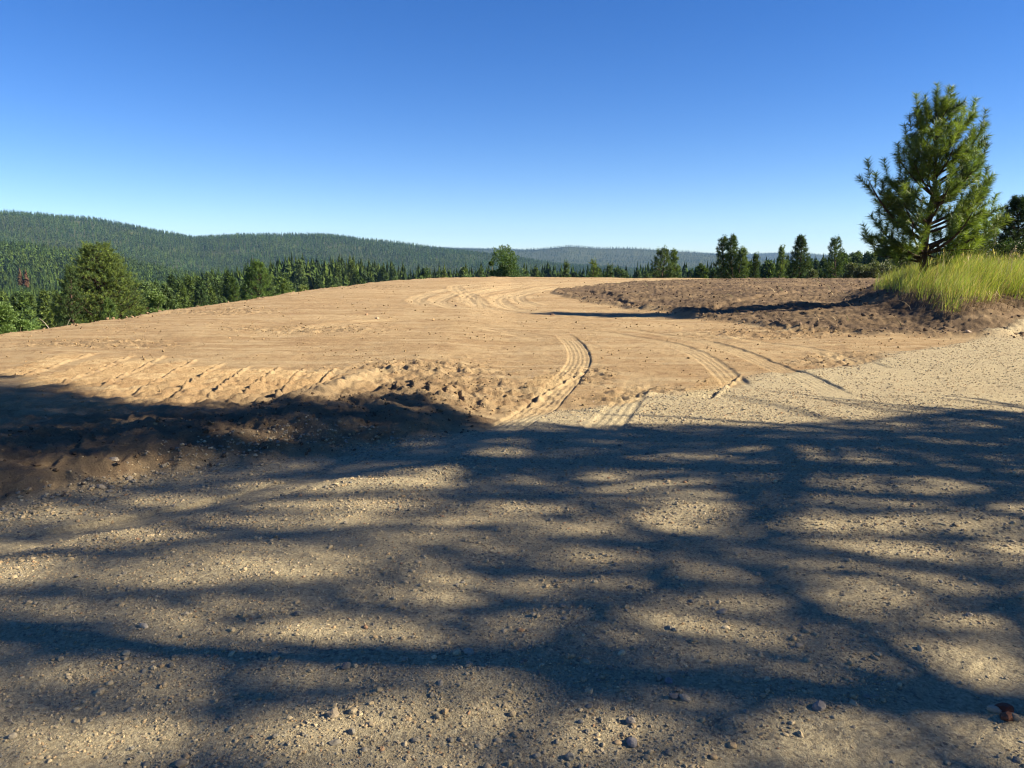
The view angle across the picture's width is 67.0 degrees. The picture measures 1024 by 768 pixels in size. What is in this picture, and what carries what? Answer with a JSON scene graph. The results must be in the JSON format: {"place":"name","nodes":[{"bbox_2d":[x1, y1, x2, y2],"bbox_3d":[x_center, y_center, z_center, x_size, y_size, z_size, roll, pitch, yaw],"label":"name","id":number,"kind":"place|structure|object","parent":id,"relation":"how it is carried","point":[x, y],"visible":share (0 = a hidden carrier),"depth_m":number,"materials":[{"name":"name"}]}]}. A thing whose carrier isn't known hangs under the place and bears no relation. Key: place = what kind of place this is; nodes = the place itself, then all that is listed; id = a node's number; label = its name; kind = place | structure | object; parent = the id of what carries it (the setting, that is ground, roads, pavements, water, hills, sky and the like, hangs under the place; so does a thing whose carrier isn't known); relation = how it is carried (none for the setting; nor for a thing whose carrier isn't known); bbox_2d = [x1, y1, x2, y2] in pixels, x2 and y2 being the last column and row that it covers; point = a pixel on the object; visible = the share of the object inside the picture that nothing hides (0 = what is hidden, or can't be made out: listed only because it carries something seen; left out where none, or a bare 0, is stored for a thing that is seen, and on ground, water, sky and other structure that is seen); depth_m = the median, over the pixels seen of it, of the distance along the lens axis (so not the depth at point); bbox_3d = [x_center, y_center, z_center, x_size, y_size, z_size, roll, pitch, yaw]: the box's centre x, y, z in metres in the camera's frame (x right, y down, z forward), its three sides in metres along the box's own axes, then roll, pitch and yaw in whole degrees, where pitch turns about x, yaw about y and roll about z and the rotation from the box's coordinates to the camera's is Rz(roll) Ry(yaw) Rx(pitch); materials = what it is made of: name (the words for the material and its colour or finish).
{"place":"outdoors","nodes":[
{"label":"outdoors","id":0,"kind":"place"},
{"bbox_2d":[0,215,848,279],"bbox_3d":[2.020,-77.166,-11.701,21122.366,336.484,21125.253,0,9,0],"label":"forest terrain","id":1,"kind":"structure","parent":0,"point":[550,257],"depth_m":4650.20,"materials":[{"name":"green plant"}]},
{"bbox_2d":[17,268,23,285],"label":"dead conifer","id":2,"kind":"object","parent":1,"relation":"on","point":[20,279],"visible":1,"depth_m":415.64,"materials":[{"name":"red plant"}]},
{"bbox_2d":[11,290,29,309],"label":"conifer","id":3,"kind":"object","parent":1,"relation":"on","point":[15,295],"visible":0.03,"depth_m":100.44,"materials":[{"name":"green plant"}]},
{"bbox_2d":[10,295,41,329],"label":"broadleaf tree","id":4,"kind":"object","parent":1,"relation":"on","point":[20,304],"visible":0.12,"depth_m":88.89,"materials":[{"name":"green plant"}]},
{"bbox_2d":[23,269,29,287],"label":"dead conifer","id":5,"kind":"object","parent":1,"relation":"on","point":[26,281],"visible":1,"depth_m":415.83,"materials":[{"name":"red plant"}]},
{"bbox_2d":[25,292,36,314],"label":"conifer","id":6,"kind":"object","parent":1,"relation":"on","point":[31,299],"visible":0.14,"depth_m":132.36,"materials":[{"name":"green plant"}]},
{"bbox_2d":[29,319,41,330],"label":"bush","id":7,"kind":"object","parent":1,"relation":"on","point":[35,324],"visible":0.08,"depth_m":22.01,"materials":[{"name":"green plant"}]},
{"bbox_2d":[35,288,56,328],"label":"conifer","id":8,"kind":"object","parent":1,"relation":"on","point":[44,300],"visible":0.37,"depth_m":99.09,"materials":[{"name":"green plant"}]},
{"bbox_2d":[48,289,58,316],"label":"conifer","id":9,"kind":"object","parent":1,"relation":"on","point":[51,292],"visible":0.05,"depth_m":219.60,"materials":[{"name":"green plant"}]},
{"bbox_2d":[58,264,87,326],"bbox_3d":[-26.632,-1.601,47.407,3.529,11.552,3.270,5,10,27],"label":"pine tree","id":10,"kind":"object","parent":1,"relation":"on","point":[74,292],"visible":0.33,"depth_m":46.63,"materials":[{"name":"green plant"}]},
{"bbox_2d":[47,239,149,327],"bbox_3d":[-26.292,-2.787,50.226,9.432,13.083,9.378,0,9,0],"label":"pine tree","id":11,"kind":"object","parent":1,"relation":"on","point":[97,266],"visible":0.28,"depth_m":48.75,"materials":[{"name":"green plant"}]},
{"bbox_2d":[101,297,116,319],"bbox_3d":[-18.710,-1.592,36.210,1.698,5.147,1.506,-4,10,-22],"label":"pine tree","id":12,"kind":"object","parent":1,"relation":"on","point":[109,304],"visible":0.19,"depth_m":35.81,"materials":[{"name":"green plant"}]},
{"bbox_2d":[138,282,150,312],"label":"conifer","id":13,"kind":"object","parent":1,"relation":"on","point":[145,287],"visible":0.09,"depth_m":110.51,"materials":[{"name":"green plant"}]},
{"bbox_2d":[144,291,167,312],"bbox_3d":[-12.356,-2.406,26.863,0.821,1.700,0.864,0,9,0],"label":"bush","id":14,"kind":"object","parent":1,"relation":"on","point":[156,299],"visible":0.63,"depth_m":26.76,"materials":[{"name":"green plant"}]},
{"bbox_2d":[157,283,180,310],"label":"broadleaf tree","id":15,"kind":"object","parent":1,"relation":"on","point":[168,291],"visible":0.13,"depth_m":91.49,"materials":[{"name":"green plant"}]},
{"bbox_2d":[166,274,179,295],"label":"conifer","id":16,"kind":"object","parent":1,"relation":"on","point":[171,281],"visible":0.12,"depth_m":163.05,"materials":[{"name":"green plant"}]},
{"bbox_2d":[173,293,182,308],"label":"conifer","id":17,"kind":"object","parent":1,"relation":"on","point":[176,296],"visible":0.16,"depth_m":123.16,"materials":[{"name":"green plant"}]},
{"bbox_2d":[174,279,188,308],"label":"conifer","id":18,"kind":"object","parent":1,"relation":"on","point":[180,288],"visible":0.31,"depth_m":131.40,"materials":[{"name":"green plant"}]},
{"bbox_2d":[183,274,195,307],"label":"conifer","id":19,"kind":"object","parent":1,"relation":"on","point":[188,281],"visible":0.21,"depth_m":149.19,"materials":[{"name":"green plant"}]},
{"bbox_2d":[193,277,209,306],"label":"conifer","id":20,"kind":"object","parent":1,"relation":"on","point":[201,295],"visible":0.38,"depth_m":142.77,"materials":[{"name":"green plant"}]},
{"bbox_2d":[203,271,213,293],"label":"conifer","id":21,"kind":"object","parent":1,"relation":"on","point":[208,277],"visible":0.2,"depth_m":301.06,"materials":[{"name":"green plant"}]},
{"bbox_2d":[207,287,217,304],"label":"conifer","id":22,"kind":"object","parent":1,"relation":"on","point":[212,294],"visible":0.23,"depth_m":151.54,"materials":[{"name":"green plant"}]},
{"bbox_2d":[212,277,221,303],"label":"conifer","id":23,"kind":"object","parent":1,"relation":"on","point":[216,284],"visible":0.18,"depth_m":183.46,"materials":[{"name":"green plant"}]},
{"bbox_2d":[220,271,237,301],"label":"conifer","id":24,"kind":"object","parent":1,"relation":"on","point":[227,276],"visible":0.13,"depth_m":163.59,"materials":[{"name":"green plant"}]},
{"bbox_2d":[228,276,240,301],"bbox_3d":[-20.689,-4.085,58.148,2.163,8.234,2.047,-8,12,-41],"label":"pine tree","id":25,"kind":"object","parent":1,"relation":"on","point":[233,284],"visible":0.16,"depth_m":57.54,"materials":[{"name":"green plant"}]},
{"bbox_2d":[241,267,257,299],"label":"conifer","id":26,"kind":"object","parent":1,"relation":"on","point":[246,271],"visible":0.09,"depth_m":144.94,"materials":[{"name":"green plant"}]},
{"bbox_2d":[237,258,278,300],"bbox_3d":[-17.834,-5.268,54.859,4.016,7.369,3.949,0,9,0],"label":"pine tree","id":27,"kind":"object","parent":1,"relation":"on","point":[257,266],"visible":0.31,"depth_m":54.24,"materials":[{"name":"green plant"}]},
{"bbox_2d":[266,283,275,295],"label":"conifer","id":28,"kind":"object","parent":1,"relation":"on","point":[269,288],"visible":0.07,"depth_m":162.90,"materials":[{"name":"green plant"}]},
{"bbox_2d":[272,276,285,291],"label":"conifer","id":29,"kind":"object","parent":1,"relation":"on","point":[277,281],"visible":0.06,"depth_m":196.69,"materials":[{"name":"green plant"}]},
{"bbox_2d":[279,277,291,293],"bbox_3d":[-16.967,-5.047,57.897,1.974,6.002,1.922,-4,10,-24],"label":"pine tree","id":30,"kind":"object","parent":1,"relation":"on","point":[284,285],"visible":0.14,"depth_m":57.48,"materials":[{"name":"green plant"}]},
{"bbox_2d":[293,258,309,288],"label":"conifer","id":31,"kind":"object","parent":1,"relation":"on","point":[300,268],"visible":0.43,"depth_m":342.33,"materials":[{"name":"green plant"}]},
{"bbox_2d":[314,274,323,288],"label":"conifer","id":32,"kind":"object","parent":1,"relation":"on","point":[319,281],"visible":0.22,"depth_m":296.14,"materials":[{"name":"green plant"}]},
{"bbox_2d":[324,276,334,287],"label":"conifer","id":33,"kind":"object","parent":1,"relation":"on","point":[329,281],"visible":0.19,"depth_m":289.34,"materials":[{"name":"green plant"}]},
{"bbox_2d":[332,263,342,285],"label":"conifer","id":34,"kind":"object","parent":1,"relation":"on","point":[336,272],"visible":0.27,"depth_m":314.78,"materials":[{"name":"green plant"}]},
{"bbox_2d":[346,260,355,283],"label":"conifer","id":35,"kind":"object","parent":1,"relation":"on","point":[351,268],"visible":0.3,"depth_m":338.55,"materials":[{"name":"green plant"}]},
{"bbox_2d":[351,270,360,284],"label":"conifer","id":36,"kind":"object","parent":1,"relation":"on","point":[355,275],"visible":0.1,"depth_m":280.65,"materials":[{"name":"green plant"}]},
{"bbox_2d":[0,209,718,283],"bbox_3d":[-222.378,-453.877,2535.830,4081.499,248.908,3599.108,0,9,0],"label":"hillside forest","id":37,"kind":"object","parent":1,"relation":"on","point":[22,255],"visible":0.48,"depth_m":2330.79,"materials":[{"name":"green plant"}]},
{"bbox_2d":[355,277,364,283],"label":"conifer","id":38,"kind":"object","parent":1,"relation":"on","point":[359,280],"visible":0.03,"depth_m":271.27,"materials":[{"name":"green plant"}]},
{"bbox_2d":[378,266,387,281],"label":"conifer","id":39,"kind":"object","parent":1,"relation":"on","point":[383,276],"visible":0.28,"depth_m":335.47,"materials":[{"name":"green plant"}]},
{"bbox_2d":[389,268,397,280],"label":"conifer","id":40,"kind":"object","parent":1,"relation":"on","point":[394,275],"visible":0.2,"depth_m":305.26,"materials":[{"name":"green plant"}]},
{"bbox_2d":[417,267,431,278],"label":"conifer","id":41,"kind":"object","parent":1,"relation":"on","point":[424,272],"visible":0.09,"depth_m":304.49,"materials":[{"name":"green plant"}]},
{"bbox_2d":[458,266,468,276],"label":"conifer","id":42,"kind":"object","parent":1,"relation":"on","point":[463,271],"visible":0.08,"depth_m":304.92,"materials":[{"name":"green plant"}]},
{"bbox_2d":[0,248,937,318],"bbox_3d":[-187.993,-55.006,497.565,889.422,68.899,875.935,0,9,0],"label":"valley forest","id":43,"kind":"object","parent":1,"relation":"on","point":[9,286],"visible":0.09,"depth_m":432.82,"materials":[{"name":"green plant"}]},
{"bbox_2d":[491,244,530,276],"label":"broadleaf tree","id":44,"kind":"object","parent":1,"relation":"on","point":[508,266],"visible":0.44,"depth_m":79.02,"materials":[{"name":"green plant"}]},
{"bbox_2d":[532,267,538,276],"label":"conifer","id":45,"kind":"object","parent":1,"relation":"on","point":[535,271],"visible":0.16,"depth_m":329.00,"materials":[{"name":"green plant"}]},
{"bbox_2d":[561,260,570,276],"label":"pine tree","id":46,"kind":"object","parent":1,"relation":"on","point":[566,265],"visible":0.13,"depth_m":90.93,"materials":[{"name":"green plant"}]},
{"bbox_2d":[588,259,600,276],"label":"pine tree","id":47,"kind":"object","parent":1,"relation":"on","point":[593,266],"visible":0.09,"depth_m":90.86,"materials":[{"name":"green plant"}]},
{"bbox_2d":[603,264,614,276],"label":"pine tree","id":48,"kind":"object","parent":1,"relation":"on","point":[608,268],"visible":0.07,"depth_m":93.88,"materials":[{"name":"green plant"}]},
{"bbox_2d":[429,244,828,267],"bbox_3d":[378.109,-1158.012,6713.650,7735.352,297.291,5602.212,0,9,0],"label":"distant forest","id":49,"kind":"object","parent":1,"relation":"on","point":[618,255],"visible":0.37,"depth_m":5315.74,"materials":[{"name":"green plant"}]},
{"bbox_2d":[648,245,678,277],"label":"pine tree","id":50,"kind":"object","parent":1,"relation":"on","point":[659,261],"visible":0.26,"depth_m":76.77,"materials":[{"name":"green plant"}]},
{"bbox_2d":[666,248,680,277],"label":"pine tree","id":51,"kind":"object","parent":1,"relation":"on","point":[674,260],"visible":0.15,"depth_m":78.92,"materials":[{"name":"green plant"}]},
{"bbox_2d":[692,263,708,277],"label":"conifer","id":52,"kind":"object","parent":1,"relation":"on","point":[701,270],"visible":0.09,"depth_m":147.74,"materials":[{"name":"green plant"}]},
{"bbox_2d":[707,234,734,278],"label":"pine tree","id":53,"kind":"object","parent":1,"relation":"on","point":[721,244],"visible":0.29,"depth_m":74.78,"materials":[{"name":"green plant"}]},
{"bbox_2d":[717,234,742,278],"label":"pine tree","id":54,"kind":"object","parent":1,"relation":"on","point":[732,244],"visible":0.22,"depth_m":73.70,"materials":[{"name":"green plant"}]},
{"bbox_2d":[732,246,749,277],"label":"pine tree","id":55,"kind":"object","parent":1,"relation":"on","point":[742,253],"visible":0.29,"depth_m":72.95,"materials":[{"name":"green plant"}]},
{"bbox_2d":[741,261,752,277],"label":"conifer","id":56,"kind":"object","parent":1,"relation":"on","point":[749,265],"visible":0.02,"depth_m":142.00,"materials":[{"name":"green plant"}]},
{"bbox_2d":[749,251,761,277],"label":"pine tree","id":57,"kind":"object","parent":1,"relation":"on","point":[755,267],"visible":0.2,"depth_m":76.97,"materials":[{"name":"green plant"}]},
{"bbox_2d":[758,260,775,277],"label":"conifer","id":58,"kind":"object","parent":1,"relation":"on","point":[767,268],"visible":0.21,"depth_m":157.10,"materials":[{"name":"green plant"}]},
{"bbox_2d":[773,244,787,277],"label":"pine tree","id":59,"kind":"object","parent":1,"relation":"on","point":[779,273],"visible":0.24,"depth_m":103.62,"materials":[{"name":"green plant"}]},
{"bbox_2d":[775,260,789,277],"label":"conifer","id":60,"kind":"object","parent":1,"relation":"on","point":[786,264],"visible":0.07,"depth_m":141.28,"materials":[{"name":"green plant"}]},
{"bbox_2d":[783,234,812,278],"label":"pine tree","id":61,"kind":"object","parent":1,"relation":"on","point":[800,243],"visible":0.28,"depth_m":70.75,"materials":[{"name":"green plant"}]},
{"bbox_2d":[804,268,818,277],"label":"bush","id":62,"kind":"object","parent":1,"relation":"on","point":[813,273],"visible":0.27,"depth_m":65.17,"materials":[{"name":"green plant"}]},
{"bbox_2d":[821,237,845,277],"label":"pine tree","id":63,"kind":"object","parent":1,"relation":"on","point":[835,245],"visible":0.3,"depth_m":83.62,"materials":[{"name":"green plant"}]},
{"bbox_2d":[837,254,848,276],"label":"conifer","id":64,"kind":"object","parent":1,"relation":"on","point":[846,262],"visible":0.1,"depth_m":152.03,"materials":[{"name":"green plant"}]},
{"bbox_2d":[836,261,860,277],"bbox_3d":[26.770,-8.342,61.609,1.951,2.825,1.320,4,10,21],"label":"bush","id":65,"kind":"object","parent":1,"relation":"on","point":[850,266],"visible":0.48,"depth_m":61.30,"materials":[{"name":"green plant"}]},
{"bbox_2d":[851,254,863,276],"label":"conifer","id":66,"kind":"object","parent":1,"relation":"on","point":[857,258],"visible":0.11,"depth_m":172.73,"materials":[{"name":"green plant"}]},
{"bbox_2d":[867,253,877,263],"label":"conifer","id":67,"kind":"object","parent":1,"relation":"on","point":[872,257],"visible":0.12,"depth_m":172.59,"materials":[{"name":"green plant"}]},
{"bbox_2d":[0,276,987,504],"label":"dirt clearing","id":68,"kind":"structure","parent":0,"point":[213,383],"depth_m":11.30,"materials":[{"name":"brown soil"}]},
{"bbox_2d":[0,301,22,333],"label":"bush","id":69,"kind":"object","parent":68,"relation":"on","point":[6,326],"visible":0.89,"depth_m":17.52,"materials":[{"name":"green plant"}]},
{"bbox_2d":[12,319,35,331],"bbox_3d":[-11.720,-1.178,18.570,0.606,0.884,0.557,0,9,0],"label":"bush","id":70,"kind":"object","parent":68,"relation":"on","point":[26,325],"visible":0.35,"depth_m":18.41,"materials":[{"name":"green plant"}]},
{"bbox_2d":[0,276,1023,502],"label":"soil clods","id":71,"kind":"object","parent":68,"relation":"on","point":[205,430],"visible":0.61,"depth_m":11.40,"materials":[{"name":"brown soil"}]},
{"bbox_2d":[851,263,874,277],"bbox_3d":[25.175,-8.011,55.325,1.457,1.273,2.246,0,9,0],"label":"bush","id":72,"kind":"object","parent":68,"relation":"on","point":[863,271],"visible":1,"depth_m":55.06,"materials":[{"name":"green plant"}]},
{"bbox_2d":[866,260,882,277],"bbox_3d":[26.809,-8.457,57.349,2.495,1.564,1.942,0,9,0],"label":"bush","id":73,"kind":"object","parent":68,"relation":"on","point":[876,268],"visible":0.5,"depth_m":56.94,"materials":[{"name":"green plant"}]},
{"bbox_2d":[877,258,897,270],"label":"bush","id":74,"kind":"object","parent":68,"relation":"on","point":[884,265],"visible":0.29,"depth_m":54.23,"materials":[{"name":"green plant"}]},
{"bbox_2d":[878,265,896,277],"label":"bush","id":75,"kind":"object","parent":68,"relation":"on","point":[888,269],"visible":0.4,"depth_m":51.22,"materials":[{"name":"green plant"}]},
{"bbox_2d":[0,319,1023,767],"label":"gravel road","id":76,"kind":"structure","parent":0,"point":[936,685],"depth_m":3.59,"materials":[{"name":"beige gravel"}]},
{"bbox_2d":[327,709,338,717],"bbox_3d":[-0.612,1.127,2.643,0.042,0.031,0.040,-6,11,-31],"label":"stone","id":77,"kind":"object","parent":76,"relation":"on","point":[333,713],"visible":1,"depth_m":2.63,"materials":[{"name":"beige stone"}]},
{"bbox_2d":[341,662,350,669],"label":"stone","id":78,"kind":"object","parent":76,"relation":"on","point":[345,665],"visible":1,"depth_m":2.95,"materials":[{"name":"grey stone"}]},
{"bbox_2d":[463,647,473,654],"bbox_3d":[-0.171,1.063,3.068,0.045,0.028,0.045,0,9,0],"label":"stone","id":79,"kind":"object","parent":76,"relation":"on","point":[468,651],"visible":0.95,"depth_m":3.06,"materials":[{"name":"grey stone"}]},
{"bbox_2d":[625,716,635,723],"bbox_3d":[0.405,1.148,2.637,0.036,0.032,0.029,0,9,0],"label":"stone","id":80,"kind":"object","parent":76,"relation":"on","point":[629,720],"visible":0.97,"depth_m":2.63,"materials":[{"name":"grey stone"}]},
{"bbox_2d":[626,737,636,747],"bbox_3d":[0.391,1.169,2.522,0.035,0.030,0.042,0,9,0],"label":"stone","id":81,"kind":"object","parent":76,"relation":"on","point":[631,741],"visible":1,"depth_m":2.51,"materials":[{"name":"grey stone"}]},
{"bbox_2d":[669,693,678,698],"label":"stone","id":82,"kind":"object","parent":76,"relation":"on","point":[673,695],"visible":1,"depth_m":2.76,"materials":[{"name":"grey stone"}]},
{"bbox_2d":[679,694,690,700],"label":"stone","id":83,"kind":"object","parent":76,"relation":"on","point":[684,697],"visible":1,"depth_m":2.75,"materials":[{"name":"grey stone"}]},
{"bbox_2d":[812,700,825,711],"bbox_3d":[1.083,1.136,2.725,0.045,0.038,0.049,6,11,33],"label":"stone","id":84,"kind":"object","parent":76,"relation":"on","point":[819,705],"visible":0.99,"depth_m":2.71,"materials":[{"name":"grey stone"}]},
{"bbox_2d":[986,705,1001,713],"bbox_3d":[1.717,1.158,2.747,0.055,0.032,0.028,7,12,38],"label":"stone","id":85,"kind":"object","parent":76,"relation":"on","point":[993,708],"visible":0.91,"depth_m":2.74,"materials":[{"name":"grey stone"}]},
{"bbox_2d":[995,702,1013,712],"bbox_3d":[1.753,1.158,2.752,0.072,0.040,0.055,0,9,0],"label":"stone","id":86,"kind":"object","parent":76,"relation":"on","point":[1003,707],"visible":0.71,"depth_m":2.74,"materials":[{"name":"brown stone"}]},
{"bbox_2d":[999,711,1013,721],"bbox_3d":[1.730,1.163,2.700,0.046,0.040,0.052,0,9,0],"label":"stone","id":87,"kind":"object","parent":76,"relation":"on","point":[1007,716],"visible":1,"depth_m":2.69,"materials":[{"name":"brown stone"}]},
{"bbox_2d":[0,0,1023,256],"label":"sky","id":88,"kind":"structure","parent":0,"point":[680,125],"materials":[{"name":"blue"}]},
{"bbox_2d":[50,276,1015,403],"bbox_3d":[8.430,-3.284,26.848,34.837,1.139,38.056,0,9,0],"label":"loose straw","id":89,"kind":"object","parent":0,"point":[722,312],"visible":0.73,"depth_m":20.69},
{"bbox_2d":[556,277,1023,332],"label":"dark soil","id":90,"kind":"structure","parent":0,"point":[917,316],"depth_m":21.89,"materials":[{"name":"brown soil"}]},
{"bbox_2d":[891,255,917,272],"bbox_3d":[25.237,-7.405,49.398,1.503,1.760,1.901,-2,9,-13],"label":"bush","id":91,"kind":"object","parent":90,"relation":"on","point":[906,263],"visible":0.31,"depth_m":49.36,"materials":[{"name":"green plant"}]},
{"bbox_2d":[854,81,1017,274],"bbox_3d":[11.284,-5.210,20.369,4.243,5.509,3.105,0,9,0],"label":"pine tree","id":92,"kind":"object","parent":90,"relation":"on","point":[964,221],"visible":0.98,"depth_m":20.37,"materials":[{"name":"green plant"}]},
{"bbox_2d":[896,248,1020,285],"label":"seeding grass","id":93,"kind":"structure","parent":90,"relation":"on","point":[964,261],"depth_m":20.02,"materials":[{"name":"plant"}]},
{"bbox_2d":[895,283,1023,316],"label":"dead grass","id":94,"kind":"structure","parent":90,"relation":"on","point":[939,300],"depth_m":17.55,"materials":[{"name":"plant"}]},
{"bbox_2d":[943,246,980,265],"bbox_3d":[19.371,-5.292,33.701,1.698,2.255,1.594,0,9,0],"label":"bush","id":95,"kind":"object","parent":90,"relation":"on","point":[976,251],"visible":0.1,"depth_m":33.21,"materials":[{"name":"green plant"}]},
{"bbox_2d":[971,240,1002,262],"bbox_3d":[21.542,-5.598,35.316,1.873,2.388,2.377,-5,11,-30],"label":"bush","id":96,"kind":"object","parent":90,"relation":"on","point":[987,247],"visible":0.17,"depth_m":35.16,"materials":[{"name":"green plant"}]},
{"bbox_2d":[988,194,1023,255],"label":"pine tree","id":97,"kind":"object","parent":90,"relation":"on","point":[1014,229],"visible":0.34,"depth_m":36.95,"materials":[{"name":"green plant"}]},
{"bbox_2d":[992,237,1023,262],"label":"bush","id":98,"kind":"object","parent":90,"relation":"on","point":[1007,250],"visible":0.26,"depth_m":32.30,"materials":[{"name":"green plant"}]},
{"bbox_2d":[873,241,1023,312],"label":"grass","id":99,"kind":"structure","parent":0,"point":[953,278],"depth_m":19.29,"materials":[{"name":"green plant"}]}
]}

